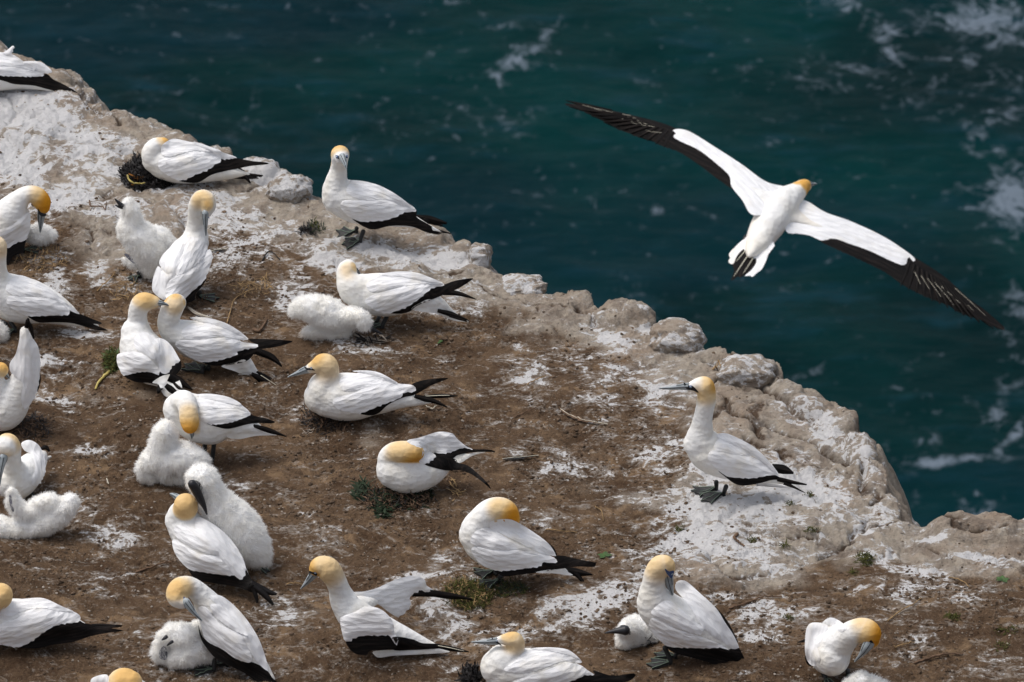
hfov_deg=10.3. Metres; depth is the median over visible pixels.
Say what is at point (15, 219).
gannet
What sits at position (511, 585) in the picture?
moss clump
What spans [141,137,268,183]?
gannet
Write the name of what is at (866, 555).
moss clump
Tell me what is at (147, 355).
gannet
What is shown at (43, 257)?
dry grass
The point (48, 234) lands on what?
gannet chick
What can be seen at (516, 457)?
loose feather
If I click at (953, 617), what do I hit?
moss clump
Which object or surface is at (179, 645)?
gannet chick
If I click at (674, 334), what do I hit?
boulder
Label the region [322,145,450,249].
gannet
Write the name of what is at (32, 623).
gannet
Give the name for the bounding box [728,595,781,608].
twig
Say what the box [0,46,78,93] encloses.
gannet
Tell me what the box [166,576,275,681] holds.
gannet
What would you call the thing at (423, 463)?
gannet
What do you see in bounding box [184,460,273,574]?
gannet chick
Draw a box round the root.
[226,288,254,322]
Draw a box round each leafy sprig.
[348,474,375,501]
[367,494,394,518]
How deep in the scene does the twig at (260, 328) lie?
27.06 m
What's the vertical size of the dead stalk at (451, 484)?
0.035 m
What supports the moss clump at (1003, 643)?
on the cliff top ground at (82, 171)
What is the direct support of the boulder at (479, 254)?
on the cliff top ground at (82, 171)
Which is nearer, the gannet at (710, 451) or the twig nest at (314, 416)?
the gannet at (710, 451)
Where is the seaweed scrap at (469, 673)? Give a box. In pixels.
[454,660,482,681]
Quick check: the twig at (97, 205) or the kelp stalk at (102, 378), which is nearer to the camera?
the kelp stalk at (102, 378)
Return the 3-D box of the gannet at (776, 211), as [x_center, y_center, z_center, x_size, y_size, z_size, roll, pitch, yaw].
[0.948,-0.364,20.482,1.666,0.658,0.660,6,31,11]
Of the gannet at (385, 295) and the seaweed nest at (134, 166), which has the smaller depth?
the gannet at (385, 295)
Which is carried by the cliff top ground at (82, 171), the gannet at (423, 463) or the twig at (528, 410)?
the twig at (528, 410)
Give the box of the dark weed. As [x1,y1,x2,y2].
[291,220,317,235]
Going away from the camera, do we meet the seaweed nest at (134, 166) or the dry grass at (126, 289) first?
the dry grass at (126, 289)
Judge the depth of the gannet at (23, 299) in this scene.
26.97 m
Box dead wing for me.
[343,332,395,348]
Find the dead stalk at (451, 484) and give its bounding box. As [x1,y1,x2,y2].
[446,478,464,500]
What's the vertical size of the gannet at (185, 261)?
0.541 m
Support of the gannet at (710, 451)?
on the cliff top ground at (82, 171)
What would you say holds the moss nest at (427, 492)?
on the cliff top ground at (82, 171)
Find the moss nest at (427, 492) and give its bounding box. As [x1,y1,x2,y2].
[352,479,438,513]
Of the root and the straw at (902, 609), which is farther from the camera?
the root
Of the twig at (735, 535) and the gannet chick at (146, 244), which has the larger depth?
the gannet chick at (146, 244)
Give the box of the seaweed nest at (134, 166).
[116,151,175,191]
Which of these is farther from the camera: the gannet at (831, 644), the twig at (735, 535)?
the twig at (735, 535)
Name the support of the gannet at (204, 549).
on the cliff top ground at (82, 171)
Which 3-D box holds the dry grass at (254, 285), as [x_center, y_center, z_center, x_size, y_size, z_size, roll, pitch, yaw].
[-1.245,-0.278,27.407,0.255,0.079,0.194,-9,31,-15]
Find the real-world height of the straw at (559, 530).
0.024 m
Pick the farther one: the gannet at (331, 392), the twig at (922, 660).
the gannet at (331, 392)
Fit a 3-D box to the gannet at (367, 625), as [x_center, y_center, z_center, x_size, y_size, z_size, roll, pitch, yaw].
[-0.496,1.097,24.600,0.847,0.492,0.444,-8,31,-14]
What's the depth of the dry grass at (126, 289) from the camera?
27.42 m
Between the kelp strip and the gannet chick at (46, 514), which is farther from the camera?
the kelp strip
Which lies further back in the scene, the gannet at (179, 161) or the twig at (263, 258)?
the gannet at (179, 161)
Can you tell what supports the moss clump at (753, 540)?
on the cliff top ground at (82, 171)
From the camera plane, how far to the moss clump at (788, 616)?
24.88 m
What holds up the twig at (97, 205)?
on the cliff top ground at (82, 171)
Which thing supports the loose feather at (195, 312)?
on the cliff top ground at (82, 171)
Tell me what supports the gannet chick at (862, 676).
on the cliff top ground at (82, 171)
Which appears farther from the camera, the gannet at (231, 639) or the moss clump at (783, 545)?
the moss clump at (783, 545)
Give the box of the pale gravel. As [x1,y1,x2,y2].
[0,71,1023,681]
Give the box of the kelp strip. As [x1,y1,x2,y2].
[127,174,144,183]
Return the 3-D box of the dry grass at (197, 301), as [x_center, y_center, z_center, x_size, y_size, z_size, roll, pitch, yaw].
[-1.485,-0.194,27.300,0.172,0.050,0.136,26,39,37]
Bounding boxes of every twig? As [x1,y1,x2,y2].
[89,200,106,209]
[135,561,170,572]
[253,319,267,331]
[262,251,279,260]
[515,403,545,417]
[560,408,605,423]
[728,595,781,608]
[733,532,744,546]
[914,652,962,663]
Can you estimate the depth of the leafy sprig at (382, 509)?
25.62 m
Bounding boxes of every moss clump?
[100,345,118,373]
[442,574,492,611]
[488,576,531,597]
[674,523,685,535]
[747,535,756,542]
[779,538,790,549]
[783,613,796,620]
[802,526,818,532]
[848,567,858,574]
[853,550,876,566]
[942,610,961,620]
[994,625,1017,634]
[994,640,1009,651]
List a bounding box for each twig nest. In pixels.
[12,409,57,444]
[295,404,361,437]
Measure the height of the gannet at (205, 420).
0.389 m
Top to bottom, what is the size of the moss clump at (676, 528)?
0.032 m
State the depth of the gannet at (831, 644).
24.28 m
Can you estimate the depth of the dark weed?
27.90 m
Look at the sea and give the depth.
124.67 m
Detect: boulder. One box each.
[266,173,313,202]
[466,242,492,268]
[502,273,547,295]
[648,317,706,353]
[716,354,777,389]
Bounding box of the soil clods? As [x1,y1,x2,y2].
[0,91,1023,681]
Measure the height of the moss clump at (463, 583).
0.088 m
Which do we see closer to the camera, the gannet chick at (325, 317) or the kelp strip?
the gannet chick at (325, 317)
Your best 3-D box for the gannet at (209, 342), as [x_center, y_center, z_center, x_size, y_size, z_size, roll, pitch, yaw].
[-1.347,0.016,26.626,0.594,0.504,0.276,13,32,21]
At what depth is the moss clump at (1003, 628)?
24.77 m
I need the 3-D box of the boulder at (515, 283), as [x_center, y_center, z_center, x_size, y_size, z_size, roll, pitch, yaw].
[0.055,-0.264,27.532,0.240,0.109,0.210,0,30,0]
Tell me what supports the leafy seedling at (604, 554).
on the cliff top ground at (82, 171)
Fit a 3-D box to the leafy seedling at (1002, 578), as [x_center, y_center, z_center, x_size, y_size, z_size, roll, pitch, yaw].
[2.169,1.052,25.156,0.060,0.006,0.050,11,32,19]
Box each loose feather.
[187,306,211,317]
[503,455,538,459]
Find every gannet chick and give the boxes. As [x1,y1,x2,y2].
[0,320,10,341]
[0,486,80,538]
[26,221,58,246]
[114,194,176,282]
[133,416,213,486]
[149,618,214,670]
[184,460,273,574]
[285,292,382,340]
[605,612,659,650]
[842,669,887,681]
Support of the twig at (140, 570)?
on the cliff top ground at (82, 171)
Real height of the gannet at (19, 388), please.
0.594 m
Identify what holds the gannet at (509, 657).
on the cliff top ground at (82, 171)
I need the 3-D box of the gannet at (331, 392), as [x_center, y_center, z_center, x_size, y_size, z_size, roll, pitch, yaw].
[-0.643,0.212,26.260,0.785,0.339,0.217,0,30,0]
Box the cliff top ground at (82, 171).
[0,41,1023,681]
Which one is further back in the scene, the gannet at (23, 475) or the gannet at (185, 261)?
the gannet at (185, 261)
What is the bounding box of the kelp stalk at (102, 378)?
[95,369,113,388]
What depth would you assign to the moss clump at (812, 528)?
25.47 m
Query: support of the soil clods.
on the cliff top ground at (82, 171)
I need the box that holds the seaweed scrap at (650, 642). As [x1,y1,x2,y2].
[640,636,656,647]
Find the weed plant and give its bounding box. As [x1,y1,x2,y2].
[308,216,325,232]
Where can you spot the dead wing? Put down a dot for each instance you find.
(363, 338)
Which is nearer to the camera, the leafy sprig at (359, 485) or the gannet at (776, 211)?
the gannet at (776, 211)
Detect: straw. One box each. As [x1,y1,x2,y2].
[545,528,576,532]
[887,597,921,620]
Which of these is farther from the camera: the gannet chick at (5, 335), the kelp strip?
the kelp strip
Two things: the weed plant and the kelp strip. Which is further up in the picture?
the kelp strip
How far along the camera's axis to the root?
27.27 m
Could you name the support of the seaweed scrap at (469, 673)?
on the cliff top ground at (82, 171)
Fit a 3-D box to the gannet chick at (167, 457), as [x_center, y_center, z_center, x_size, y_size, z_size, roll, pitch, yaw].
[-1.541,0.514,25.839,0.378,0.378,0.197,0,30,0]
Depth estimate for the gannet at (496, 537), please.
25.01 m
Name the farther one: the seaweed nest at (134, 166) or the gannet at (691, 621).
the seaweed nest at (134, 166)
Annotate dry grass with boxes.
[13,243,70,273]
[109,276,145,299]
[189,294,218,308]
[227,273,278,297]
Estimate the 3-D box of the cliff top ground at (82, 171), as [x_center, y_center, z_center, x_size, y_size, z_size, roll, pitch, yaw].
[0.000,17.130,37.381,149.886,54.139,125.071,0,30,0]
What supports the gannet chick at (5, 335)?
on the cliff top ground at (82, 171)
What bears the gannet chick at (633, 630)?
on the cliff top ground at (82, 171)
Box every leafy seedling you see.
[597,551,611,557]
[996,576,1008,581]
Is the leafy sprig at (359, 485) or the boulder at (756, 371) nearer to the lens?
the leafy sprig at (359, 485)
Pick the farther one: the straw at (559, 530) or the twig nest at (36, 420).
the twig nest at (36, 420)
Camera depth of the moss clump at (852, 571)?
25.20 m
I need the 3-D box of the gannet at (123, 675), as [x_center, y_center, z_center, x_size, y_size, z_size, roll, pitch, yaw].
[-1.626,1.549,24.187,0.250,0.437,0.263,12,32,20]
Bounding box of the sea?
[0,0,1023,526]
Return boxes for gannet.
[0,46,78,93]
[0,185,50,264]
[0,237,106,334]
[0,318,40,430]
[0,433,50,498]
[0,583,122,648]
[90,668,144,681]
[117,292,192,396]
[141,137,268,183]
[152,190,219,302]
[157,294,291,384]
[163,390,286,461]
[165,493,276,605]
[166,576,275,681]
[288,353,457,420]
[300,556,475,657]
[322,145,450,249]
[336,259,475,328]
[376,432,494,493]
[459,497,595,591]
[471,632,635,681]
[565,100,1004,329]
[637,555,743,668]
[659,376,806,503]
[797,618,880,681]
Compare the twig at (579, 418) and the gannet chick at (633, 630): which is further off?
the twig at (579, 418)

